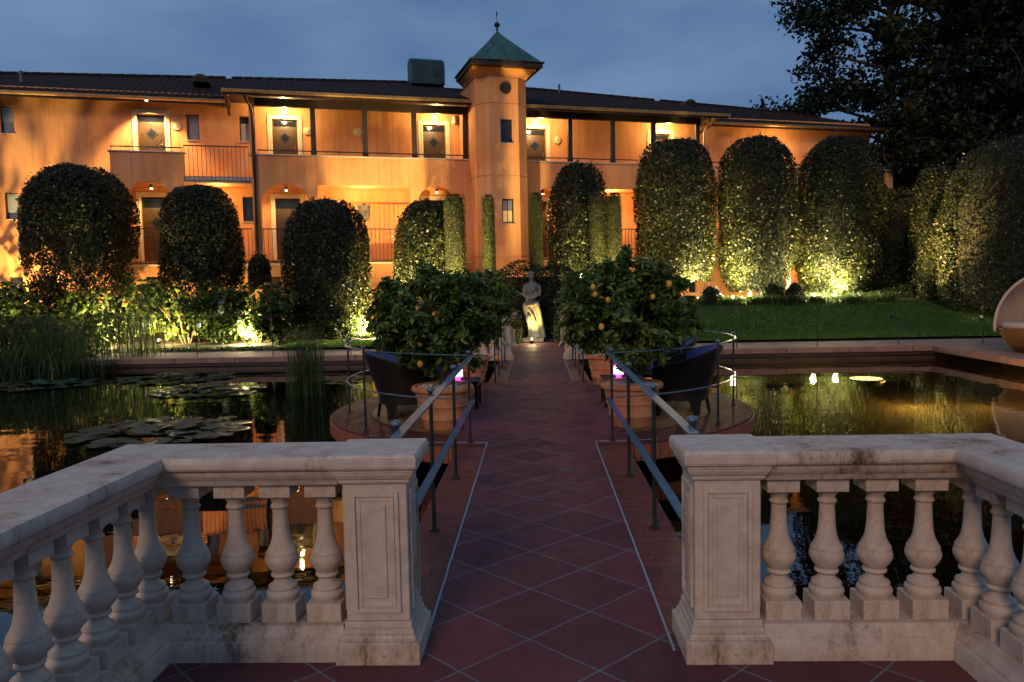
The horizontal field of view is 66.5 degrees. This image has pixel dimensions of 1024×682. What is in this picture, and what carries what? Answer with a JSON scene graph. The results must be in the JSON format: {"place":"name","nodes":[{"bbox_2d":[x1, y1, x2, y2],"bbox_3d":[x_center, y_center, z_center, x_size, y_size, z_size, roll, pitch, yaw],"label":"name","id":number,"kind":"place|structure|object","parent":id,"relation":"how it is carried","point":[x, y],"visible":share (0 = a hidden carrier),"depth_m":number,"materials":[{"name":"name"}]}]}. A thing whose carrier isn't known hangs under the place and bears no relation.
{"place":"outdoors","nodes":[
{"label":"outdoors","id":0,"kind":"place"},
{"bbox_2d":[274,339,480,348],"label":"grass","id":1,"kind":"structure","parent":0,"point":[356,343],"depth_m":20.93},
{"bbox_2d":[0,0,1007,172],"label":"sky","id":2,"kind":"structure","parent":0,"point":[720,52],"materials":[{"name":"blue"}]},
{"bbox_2d":[0,358,1023,681],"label":"pond water","id":3,"kind":"structure","parent":0,"point":[868,396],"depth_m":10.15,"materials":[{"name":"liquid"}]},
{"bbox_2d":[0,344,91,381],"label":"reed clump","id":4,"kind":"object","parent":3,"relation":"on","point":[20,369],"visible":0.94,"depth_m":16.94,"materials":[{"name":"plant"}]},
{"bbox_2d":[0,378,98,391],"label":"water lilies","id":5,"kind":"object","parent":3,"relation":"on","point":[42,383],"visible":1,"depth_m":15.78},
{"bbox_2d":[0,311,127,378],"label":"reed clump","id":6,"kind":"object","parent":3,"relation":"on","point":[55,344],"visible":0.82,"depth_m":17.54,"materials":[{"name":"plant"}]},
{"bbox_2d":[63,416,251,447],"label":"water lilies","id":7,"kind":"object","parent":3,"relation":"on","point":[185,427],"visible":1,"depth_m":10.25,"materials":[{"name":"plant"}]},
{"bbox_2d":[116,371,234,384],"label":"water lilies","id":8,"kind":"object","parent":3,"relation":"on","point":[217,375],"visible":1,"depth_m":16.68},
{"bbox_2d":[148,383,266,397],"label":"water lilies","id":9,"kind":"object","parent":3,"relation":"on","point":[168,392],"visible":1,"depth_m":14.34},
{"bbox_2d":[282,319,324,398],"bbox_3d":[-3.554,0.294,13.480,0.664,1.338,0.747,-1,4,2],"label":"rush clump","id":10,"kind":"object","parent":3,"relation":"on","point":[310,367],"visible":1,"depth_m":13.40,"materials":[{"name":"plant"}]},
{"bbox_2d":[0,296,1023,370],"bbox_3d":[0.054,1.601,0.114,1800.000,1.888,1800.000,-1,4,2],"label":"ground","id":11,"kind":"structure","parent":0,"point":[170,343],"depth_m":20.58,"materials":[{"name":"stone"}]},
{"bbox_2d":[0,281,99,332],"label":"hydrangea bush","id":12,"kind":"object","parent":11,"relation":"on","point":[13,301],"visible":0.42,"depth_m":22.85,"materials":[{"name":"green plant"}]},
{"bbox_2d":[0,312,130,359],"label":"bank plants","id":13,"kind":"object","parent":11,"relation":"on","point":[28,317],"visible":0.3,"depth_m":19.44,"materials":[{"name":"green plant"}]},
{"bbox_2d":[14,162,140,311],"bbox_3d":[-13.591,-2.749,24.546,3.472,5.588,3.562,-1,4,2],"label":"topiary tree","id":14,"kind":"object","parent":11,"relation":"on","point":[77,219],"visible":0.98,"depth_m":23.43,"materials":[{"name":"green plant"}]},
{"bbox_2d":[53,288,162,343],"bbox_3d":[-11.868,-0.725,23.303,3.101,1.706,2.015,-1,4,2],"label":"hydrangea bush","id":15,"kind":"object","parent":11,"relation":"on","point":[73,304],"visible":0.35,"depth_m":22.76,"materials":[{"name":"green plant"}]},
{"bbox_2d":[85,277,173,357],"bbox_3d":[-9.299,-0.458,19.106,1.917,2.266,2.111,-3,4,-20],"label":"reed clump","id":16,"kind":"object","parent":11,"relation":"on","point":[139,333],"visible":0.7,"depth_m":19.14,"materials":[{"name":"plant"}]},
{"bbox_2d":[124,277,246,343],"bbox_3d":[-9.513,-0.863,22.931,3.447,2.001,2.345,-1,4,2],"label":"hydrangea bush","id":17,"kind":"object","parent":11,"relation":"on","point":[186,305],"visible":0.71,"depth_m":22.64,"materials":[{"name":"green plant"}]},
{"bbox_2d":[155,182,247,296],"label":"topiary tree","id":18,"kind":"object","parent":11,"relation":"on","point":[200,231],"visible":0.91,"depth_m":23.93,"materials":[{"name":"green plant"}]},
{"bbox_2d":[105,343,339,351],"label":"grass","id":19,"kind":"structure","parent":11,"relation":"on","point":[225,348],"depth_m":20.50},
{"bbox_2d":[196,281,298,344],"bbox_3d":[-7.522,-0.812,22.734,2.876,1.827,2.061,-1,4,2],"label":"hydrangea bush","id":20,"kind":"object","parent":11,"relation":"on","point":[233,301],"visible":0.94,"depth_m":22.23,"materials":[{"name":"green plant"}]},
{"bbox_2d":[246,250,273,288],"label":"leafy shrub","id":21,"kind":"object","parent":11,"relation":"on","point":[259,272],"visible":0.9,"depth_m":24.93,"materials":[{"name":"green plant"}]},
{"bbox_2d":[280,195,373,335],"bbox_3d":[-5.707,-2.339,24.133,2.866,4.269,2.953,-1,4,2],"label":"topiary tree","id":22,"kind":"object","parent":11,"relation":"on","point":[325,236],"visible":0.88,"depth_m":23.19,"materials":[{"name":"green plant"}]},
{"bbox_2d":[301,313,373,339],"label":"leafy bush","id":23,"kind":"object","parent":11,"relation":"on","point":[342,325],"visible":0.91,"depth_m":23.01,"materials":[{"name":"green plant"}]},
{"bbox_2d":[392,197,446,307],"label":"topiary tree","id":24,"kind":"object","parent":11,"relation":"on","point":[420,230],"visible":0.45,"depth_m":24.77,"materials":[{"name":"green plant"}]},
{"bbox_2d":[0,11,892,329],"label":"hotel building","id":25,"kind":"structure","parent":11,"relation":"on","point":[256,153],"depth_m":28.49,"materials":[{"name":"orange paint"}]},
{"bbox_2d":[0,106,14,133],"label":"window","id":26,"kind":"structure","parent":25,"relation":"in","point":[7,120],"depth_m":26.46,"materials":[{"name":"grey glass"}]},
{"bbox_2d":[5,193,17,219],"bbox_3d":[-17.015,-4.585,26.608,0.460,0.930,0.220,-2,4,-16],"label":"window","id":27,"kind":"structure","parent":25,"relation":"in","point":[12,205],"depth_m":26.66,"materials":[{"name":"grey glass"}]},
{"bbox_2d":[137,115,165,150],"bbox_3d":[-12.766,-6.957,27.739,0.890,2.040,0.105,-2,4,-16],"label":"door","id":28,"kind":"structure","parent":25,"relation":"in","point":[151,129],"depth_m":27.70,"materials":[{"name":"brown wood"}]},
{"bbox_2d":[142,198,167,260],"bbox_3d":[-12.706,-3.960,27.953,0.890,2.290,0.105,-2,4,-16],"label":"door","id":29,"kind":"structure","parent":25,"relation":"in","point":[150,206],"depth_m":27.90,"materials":[{"name":"brown wood"}]},
{"bbox_2d":[186,115,199,140],"bbox_3d":[-11.447,-7.640,28.016,0.470,0.940,0.220,-2,4,-16],"label":"window","id":30,"kind":"structure","parent":25,"relation":"in","point":[192,120],"depth_m":28.08,"materials":[{"name":"grey glass"}]},
{"bbox_2d":[239,117,249,142],"bbox_3d":[-9.732,-7.710,28.507,0.460,0.940,0.220,-2,4,-16],"label":"window","id":31,"kind":"structure","parent":25,"relation":"in","point":[244,121],"depth_m":28.56,"materials":[{"name":"grey glass"}]},
{"bbox_2d":[243,197,253,221],"bbox_3d":[-9.683,-4.822,28.710,0.460,0.930,0.220,-2,4,-16],"label":"window","id":32,"kind":"structure","parent":25,"relation":"in","point":[247,201],"depth_m":28.76,"materials":[{"name":"grey glass"}]},
{"bbox_2d":[272,120,297,154],"bbox_3d":[-8.411,-7.133,28.986,0.890,2.040,0.105,-2,4,-16],"label":"door","id":33,"kind":"structure","parent":25,"relation":"in","point":[284,133],"depth_m":28.95,"materials":[{"name":"brown wood"}]},
{"bbox_2d":[275,199,299,259],"bbox_3d":[-8.350,-4.137,29.200,0.890,2.290,0.105,-2,4,-16],"label":"door","id":34,"kind":"structure","parent":25,"relation":"in","point":[282,206],"depth_m":29.12,"materials":[{"name":"brown wood"}]},
{"bbox_2d":[357,203,370,220],"bbox_3d":[-5.638,-4.919,29.770,0.505,0.725,0.125,-2,4,-16],"label":"shield plaque","id":35,"kind":"object","parent":25,"relation":"attached to","point":[364,210],"visible":0.82,"depth_m":29.75,"materials":[{"name":"grey metal"}]},
{"bbox_2d":[423,126,444,157],"bbox_3d":[-3.048,-7.351,30.521,0.890,2.040,0.105,-2,4,-16],"label":"door","id":36,"kind":"structure","parent":25,"relation":"in","point":[433,137],"depth_m":30.48,"materials":[{"name":"brown wood"}]},
{"bbox_2d":[526,130,544,160],"bbox_3d":[0.927,-7.512,31.658,0.890,2.040,0.105,-2,4,-16],"label":"door","id":37,"kind":"structure","parent":25,"relation":"in","point":[535,138],"depth_m":31.64,"materials":[{"name":"brown wood"}]},
{"bbox_2d":[541,202,546,256],"bbox_3d":[0.988,-4.515,31.872,0.890,2.290,0.105,-2,4,-16],"label":"door","id":38,"kind":"structure","parent":25,"relation":"in","point":[544,203],"depth_m":31.97,"materials":[{"name":"brown wood"}]},
{"bbox_2d":[443,193,468,275],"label":"column cypress","id":39,"kind":"object","parent":11,"relation":"on","point":[455,246],"depth_m":23.96,"materials":[{"name":"plant"}]},
{"bbox_2d":[480,193,498,274],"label":"column cypress","id":40,"kind":"object","parent":11,"relation":"on","point":[488,235],"depth_m":24.71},
{"bbox_2d":[34,351,947,372],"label":"pond wall","id":41,"kind":"structure","parent":11,"relation":"on","point":[722,358],"depth_m":17.98,"materials":[{"name":"stone"}]},
{"bbox_2d":[13,338,1005,364],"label":"walk","id":42,"kind":"structure","parent":11,"relation":"on","point":[741,348],"depth_m":18.33,"materials":[{"name":"beige stone"}]},
{"bbox_2d":[118,312,373,358],"bbox_3d":[-5.643,-0.144,18.370,7.338,1.000,0.038,-1,4,2],"label":"wire fence","id":43,"kind":"object","parent":42,"relation":"on","point":[239,316],"visible":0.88,"depth_m":18.38,"materials":[{"name":"metal"}]},
{"bbox_2d":[707,301,990,347],"bbox_3d":[8.125,-0.378,17.977,9.188,0.970,0.038,-1,4,2],"label":"wire fence","id":44,"kind":"object","parent":42,"relation":"on","point":[899,324],"visible":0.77,"depth_m":17.97,"materials":[{"name":"metal"}]},
{"bbox_2d":[522,271,545,341],"bbox_3d":[0.577,-0.939,21.194,0.666,1.922,0.533,-1,4,2],"label":"statue","id":45,"kind":"object","parent":11,"relation":"on","point":[533,315],"visible":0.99,"depth_m":21.10,"materials":[{"name":"stone"}]},
{"bbox_2d":[527,192,544,276],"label":"column cypress","id":46,"kind":"object","parent":11,"relation":"on","point":[536,213],"depth_m":24.65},
{"bbox_2d":[482,259,617,337],"bbox_3d":[1.162,-1.210,22.794,4.406,2.423,1.608,-1,4,2],"label":"hedge","id":47,"kind":"object","parent":11,"relation":"on","point":[551,286],"visible":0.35,"depth_m":22.33,"materials":[{"name":"green plant"}]},
{"bbox_2d":[545,158,607,275],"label":"topiary tree","id":48,"kind":"object","parent":11,"relation":"on","point":[576,186],"visible":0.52,"depth_m":25.04,"materials":[{"name":"green plant"}]},
{"bbox_2d":[587,192,608,267],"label":"column cypress","id":49,"kind":"object","parent":11,"relation":"on","point":[597,225],"depth_m":24.55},
{"bbox_2d":[606,191,622,265],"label":"column cypress","id":50,"kind":"object","parent":11,"relation":"on","point":[614,225],"depth_m":24.56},
{"bbox_2d":[631,136,720,281],"bbox_3d":[5.673,-4.173,27.105,2.979,5.757,2.941,-1,4,2],"label":"topiary tree","id":51,"kind":"object","parent":11,"relation":"on","point":[673,189],"visible":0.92,"depth_m":26.16,"materials":[{"name":"green plant"}]},
{"bbox_2d":[694,294,723,306],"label":"ornamental grass","id":52,"kind":"object","parent":11,"relation":"on","point":[698,301],"depth_m":24.93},
{"bbox_2d":[700,281,723,302],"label":"ball shrub","id":53,"kind":"object","parent":11,"relation":"on","point":[710,291],"visible":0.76,"depth_m":25.13,"materials":[{"name":"green plant"}]},
{"bbox_2d":[716,132,802,295],"bbox_3d":[8.526,-4.287,27.097,2.891,5.867,2.896,-1,4,2],"label":"topiary tree","id":54,"kind":"object","parent":11,"relation":"on","point":[757,227],"visible":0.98,"depth_m":26.26,"materials":[{"name":"green plant"}]},
{"bbox_2d":[756,280,786,301],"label":"ball shrub","id":55,"kind":"object","parent":11,"relation":"on","point":[769,289],"visible":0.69,"depth_m":25.15,"materials":[{"name":"green plant"}]},
{"bbox_2d":[784,281,807,299],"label":"ball shrub","id":56,"kind":"object","parent":11,"relation":"on","point":[794,288],"visible":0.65,"depth_m":25.17,"materials":[{"name":"green plant"}]},
{"bbox_2d":[792,134,888,296],"bbox_3d":[11.356,-4.235,26.996,3.204,5.667,3.157,-1,4,2],"label":"topiary tree","id":57,"kind":"object","parent":11,"relation":"on","point":[841,233],"visible":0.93,"depth_m":26.09,"materials":[{"name":"green plant"}]},
{"bbox_2d":[804,282,959,298],"bbox_3d":[14.138,-1.575,26.534,8.810,0.918,1.293,-1,4,2],"label":"hedge","id":58,"kind":"object","parent":11,"relation":"on","point":[904,291],"visible":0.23,"depth_m":26.24,"materials":[{"name":"green plant"}]},
{"bbox_2d":[750,0,1021,180],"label":"tall tree","id":59,"kind":"object","parent":11,"relation":"on","point":[891,35],"visible":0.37,"depth_m":37.89,"materials":[{"name":"green plant"}]},
{"bbox_2d":[867,184,916,290],"bbox_3d":[13.653,-3.494,28.810,3.393,4.660,2.127,-1,4,2],"label":"hedge","id":60,"kind":"object","parent":11,"relation":"on","point":[895,247],"visible":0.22,"depth_m":28.09,"materials":[{"name":"green plant"}]},
{"bbox_2d":[906,159,960,297],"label":"topiary tree","id":61,"kind":"object","parent":11,"relation":"on","point":[929,188],"visible":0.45,"depth_m":26.01,"materials":[{"name":"green plant"}]},
{"bbox_2d":[868,74,1023,287],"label":"tall tree","id":62,"kind":"object","parent":11,"relation":"on","point":[946,130],"visible":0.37,"depth_m":33.35,"materials":[{"name":"green plant"}]},
{"bbox_2d":[905,0,1023,186],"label":"tall tree","id":63,"kind":"object","parent":11,"relation":"on","point":[1006,61],"visible":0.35,"depth_m":34.24,"materials":[{"name":"green plant"}]},
{"bbox_2d":[933,344,1023,366],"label":"deck","id":64,"kind":"structure","parent":11,"relation":"on","point":[1003,353],"depth_m":16.22,"materials":[{"name":"beige stone"}]},
{"bbox_2d":[993,278,1023,352],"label":"canopy daybed","id":65,"kind":"object","parent":64,"relation":"on","point":[1008,322],"visible":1,"depth_m":16.02,"materials":[{"name":"fabric"}]},
{"bbox_2d":[487,342,564,352],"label":"path","id":66,"kind":"structure","parent":0,"point":[541,347],"depth_m":19.21,"materials":[{"name":"beige ceramic"}]},
{"bbox_2d":[512,307,523,343],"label":"box shrub","id":67,"kind":"object","parent":66,"relation":"on","point":[518,336],"visible":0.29,"depth_m":20.69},
{"bbox_2d":[551,307,560,342],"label":"box shrub","id":68,"kind":"object","parent":66,"relation":"on","point":[557,336],"visible":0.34,"depth_m":20.65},
{"bbox_2d":[487,352,588,365],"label":"path","id":69,"kind":"structure","parent":0,"point":[524,355],"depth_m":17.06,"materials":[{"name":"tile"}]},
{"bbox_2d":[474,319,513,360],"bbox_3d":[-0.661,-0.073,17.053,1.427,0.846,1.837,-1,4,2],"label":"balustrade","id":70,"kind":"object","parent":69,"relation":"on","point":[509,355],"visible":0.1,"depth_m":16.18,"materials":[{"name":"white stone"}]},
{"bbox_2d":[563,326,602,358],"bbox_3d":[1.798,-0.117,16.974,1.427,0.846,1.837,-1,4,2],"label":"balustrade","id":71,"kind":"object","parent":69,"relation":"on","point":[567,354],"visible":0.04,"depth_m":16.13,"materials":[{"name":"white stone"}]},
{"bbox_2d":[505,358,572,382],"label":"path","id":72,"kind":"structure","parent":0,"point":[541,370],"depth_m":14.04,"materials":[{"name":"tile"}]},
{"bbox_2d":[452,381,632,444],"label":"path","id":73,"kind":"structure","parent":0,"point":[576,412],"depth_m":9.19,"materials":[{"name":"tile"}]},
{"bbox_2d":[428,359,675,650],"bbox_3d":[0.355,0.836,9.879,2.301,0.005,13.200,-1,4,2],"label":"path line","id":74,"kind":"object","parent":73,"relation":"on","point":[649,584],"visible":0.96,"depth_m":4.61,"materials":[{"name":"tile"}]},
{"bbox_2d":[431,443,666,625],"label":"path","id":75,"kind":"structure","parent":0,"point":[544,539],"depth_m":4.55,"materials":[{"name":"tile"}]},
{"bbox_2d":[153,625,976,681],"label":"terrace","id":76,"kind":"structure","parent":0,"point":[603,653],"depth_m":3.18,"materials":[{"name":"tile"}]},
{"bbox_2d":[0,438,431,681],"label":"balustrade","id":77,"kind":"object","parent":76,"relation":"on","point":[145,626],"visible":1,"depth_m":3.21,"materials":[{"name":"white stone"}]},
{"bbox_2d":[669,433,1023,681],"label":"balustrade","id":78,"kind":"object","parent":76,"relation":"on","point":[730,609],"visible":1,"depth_m":3.17,"materials":[{"name":"white stone"}]},
{"bbox_2d":[674,299,999,340],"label":"lawn","id":79,"kind":"structure","parent":0,"point":[812,319],"depth_m":22.93,"materials":[{"name":"plant"}]},
{"bbox_2d":[709,294,752,306],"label":"ornamental grass","id":80,"kind":"object","parent":79,"relation":"on","point":[727,301],"depth_m":24.91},
{"bbox_2d":[735,294,776,305],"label":"ornamental grass","id":81,"kind":"object","parent":79,"relation":"on","point":[756,299],"depth_m":24.96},
{"bbox_2d":[764,293,814,305],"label":"ornamental grass","id":82,"kind":"object","parent":79,"relation":"on","point":[786,300],"depth_m":24.74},
{"bbox_2d":[803,292,844,303],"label":"ornamental grass","id":83,"kind":"object","parent":79,"relation":"on","point":[820,298],"depth_m":24.97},
{"bbox_2d":[829,292,876,304],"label":"ornamental grass","id":84,"kind":"object","parent":79,"relation":"on","point":[850,299],"depth_m":24.67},
{"bbox_2d":[861,290,906,302],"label":"ornamental grass","id":85,"kind":"object","parent":79,"relation":"on","point":[880,297],"depth_m":24.92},
{"bbox_2d":[914,218,947,300],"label":"round conifer","id":86,"kind":"object","parent":79,"relation":"on","point":[926,274],"visible":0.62,"depth_m":24.87,"materials":[{"name":"green plant"}]},
{"bbox_2d":[933,134,1023,312],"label":"topiary tree","id":87,"kind":"object","parent":79,"relation":"on","point":[989,246],"visible":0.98,"depth_m":22.58,"materials":[{"name":"green plant"}]},
{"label":"path support","id":88,"kind":"structure","parent":0,"visible":0},
{"bbox_2d":[419,447,483,614],"bbox_3d":[-0.460,1.243,5.575,0.273,0.146,3.988,-1,4,2],"label":"path edging","id":89,"kind":"object","parent":88,"relation":"on","point":[451,497],"visible":0.36,"depth_m":5.19,"materials":[{"name":"tile"}]},
{"bbox_2d":[390,350,474,530],"bbox_3d":[-0.471,0.698,5.632,0.091,0.922,4.200,-1,4,2],"label":"steel railing","id":90,"kind":"object","parent":89,"relation":"on","point":[405,428],"visible":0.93,"depth_m":4.97,"materials":[{"name":"metal"}]},
{"bbox_2d":[488,360,511,382],"bbox_3d":[-0.185,0.604,14.458,0.273,0.146,4.070,-1,4,2],"label":"path edging","id":91,"kind":"object","parent":88,"relation":"on","point":[502,376],"visible":0.36,"depth_m":13.99,"materials":[{"name":"ceramic"}]},
{"bbox_2d":[493,316,505,382],"bbox_3d":[-0.212,0.079,14.231,0.076,0.922,3.711,-1,4,2],"label":"steel railing","id":92,"kind":"object","parent":91,"relation":"on","point":[500,347],"visible":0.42,"depth_m":13.63,"materials":[{"name":"metal"}]},
{"bbox_2d":[331,381,753,458],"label":"island","id":93,"kind":"structure","parent":88,"relation":"on","point":[740,412],"depth_m":8.72,"materials":[{"name":"red ceramic"}]},
{"bbox_2d":[345,336,494,428],"bbox_3d":[-1.204,0.397,10.046,1.804,0.922,4.696,-1,4,2],"label":"steel railing","id":94,"kind":"object","parent":93,"relation":"on","point":[363,349],"visible":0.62,"depth_m":8.58,"materials":[{"name":"metal"}]},
{"bbox_2d":[372,387,474,434],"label":"island floor","id":95,"kind":"structure","parent":93,"relation":"on","point":[404,413],"depth_m":9.37,"materials":[{"name":"ceramic"}]},
{"bbox_2d":[364,351,432,419],"bbox_3d":[-1.371,0.503,9.445,0.832,0.795,0.903,-2,4,-6],"label":"wicker armchair","id":96,"kind":"object","parent":95,"relation":"on","point":[387,376],"visible":0.81,"depth_m":9.10,"materials":[{"name":"black wicker"}]},
{"bbox_2d":[363,258,503,430],"bbox_3d":[-0.859,0.027,8.475,1.543,1.864,1.581,-1,4,2],"label":"potted citrus tree","id":97,"kind":"object","parent":95,"relation":"on","point":[458,322],"visible":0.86,"depth_m":8.26,"materials":[{"name":"green plant"}]},
{"bbox_2d":[439,377,481,408],"bbox_3d":[-0.671,0.668,10.100,0.540,0.345,0.540,-1,4,2],"label":"side table","id":98,"kind":"object","parent":95,"relation":"on","point":[475,382],"visible":0.49,"depth_m":9.87,"materials":[{"name":"brown wicker"}]},
{"bbox_2d":[419,266,522,385],"bbox_3d":[-0.626,-0.251,12.113,1.620,1.892,1.583,-1,4,2],"label":"potted citrus tree","id":99,"kind":"object","parent":93,"relation":"on","point":[500,299],"visible":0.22,"depth_m":11.94,"materials":[{"name":"green plant"}]},
{"bbox_2d":[330,410,754,463],"bbox_3d":[0.362,0.929,10.036,5.264,0.155,5.265,-1,4,2],"label":"island brick edge","id":100,"kind":"object","parent":93,"relation":"attached to","point":[340,435],"visible":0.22,"depth_m":7.71,"materials":[{"name":"brick"}]},
{"bbox_2d":[553,255,638,384],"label":"potted citrus tree","id":101,"kind":"object","parent":93,"relation":"on","point":[599,366],"visible":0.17,"depth_m":11.85,"materials":[{"name":"green plant"}]},
{"bbox_2d":[580,330,736,423],"bbox_3d":[1.905,0.342,9.946,1.804,0.922,4.696,-1,4,2],"label":"steel railing","id":102,"kind":"object","parent":93,"relation":"on","point":[734,337],"visible":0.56,"depth_m":8.45,"materials":[{"name":"metal"}]},
{"bbox_2d":[631,401,708,431],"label":"island floor","id":103,"kind":"structure","parent":93,"relation":"on","point":[683,410],"depth_m":9.12,"materials":[{"name":"ceramic"}]},
{"bbox_2d":[599,374,644,406],"bbox_3d":[1.417,0.631,10.032,0.540,0.345,0.540,-1,4,2],"label":"side table","id":104,"kind":"object","parent":103,"relation":"on","point":[603,378],"visible":0.37,"depth_m":10.02,"materials":[{"name":"brown wicker"}]},
{"bbox_2d":[556,244,706,427],"bbox_3d":[1.191,-0.064,8.542,1.678,1.954,1.558,3,6,45],"label":"potted citrus tree","id":105,"kind":"object","parent":103,"relation":"on","point":[625,321],"visible":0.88,"depth_m":8.19,"materials":[{"name":"green plant"}]},
{"bbox_2d":[636,335,697,378],"bbox_3d":[2.179,0.319,11.033,0.832,0.795,0.903,-3,5,-28],"label":"wicker armchair","id":106,"kind":"object","parent":103,"relation":"on","point":[649,373],"visible":0.18,"depth_m":10.72,"materials":[{"name":"black wicker"}]},
{"bbox_2d":[652,344,723,415],"bbox_3d":[2.097,0.442,9.334,0.832,0.795,0.903,0,4,10],"label":"wicker armchair","id":107,"kind":"object","parent":103,"relation":"on","point":[691,368],"visible":0.93,"depth_m":9.01,"materials":[{"name":"black wicker"}]},
{"bbox_2d":[565,359,589,380],"bbox_3d":[1.181,0.579,14.414,0.273,0.146,4.070,-1,4,2],"label":"path edging","id":108,"kind":"object","parent":88,"relation":"on","point":[574,373],"visible":0.36,"depth_m":13.92,"materials":[{"name":"ceramic"}]},
{"bbox_2d":[571,344,584,381],"bbox_3d":[1.175,0.054,14.186,0.076,0.922,3.711,-1,4,2],"label":"steel railing","id":109,"kind":"object","parent":108,"relation":"on","point":[579,350],"visible":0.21,"depth_m":13.56,"materials":[{"name":"metal"}]},
{"bbox_2d":[599,445,682,624],"bbox_3d":[0.906,1.219,5.531,0.273,0.146,3.988,-1,4,2],"label":"path edging","id":110,"kind":"object","parent":88,"relation":"on","point":[660,549],"visible":0.57,"depth_m":4.89,"materials":[{"name":"ceramic"}]},
{"bbox_2d":[605,348,698,528],"bbox_3d":[0.901,0.673,5.588,0.091,0.922,4.200,-1,4,2],"label":"steel railing","id":111,"kind":"object","parent":110,"relation":"on","point":[686,427],"visible":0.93,"depth_m":4.91,"materials":[{"name":"metal"}]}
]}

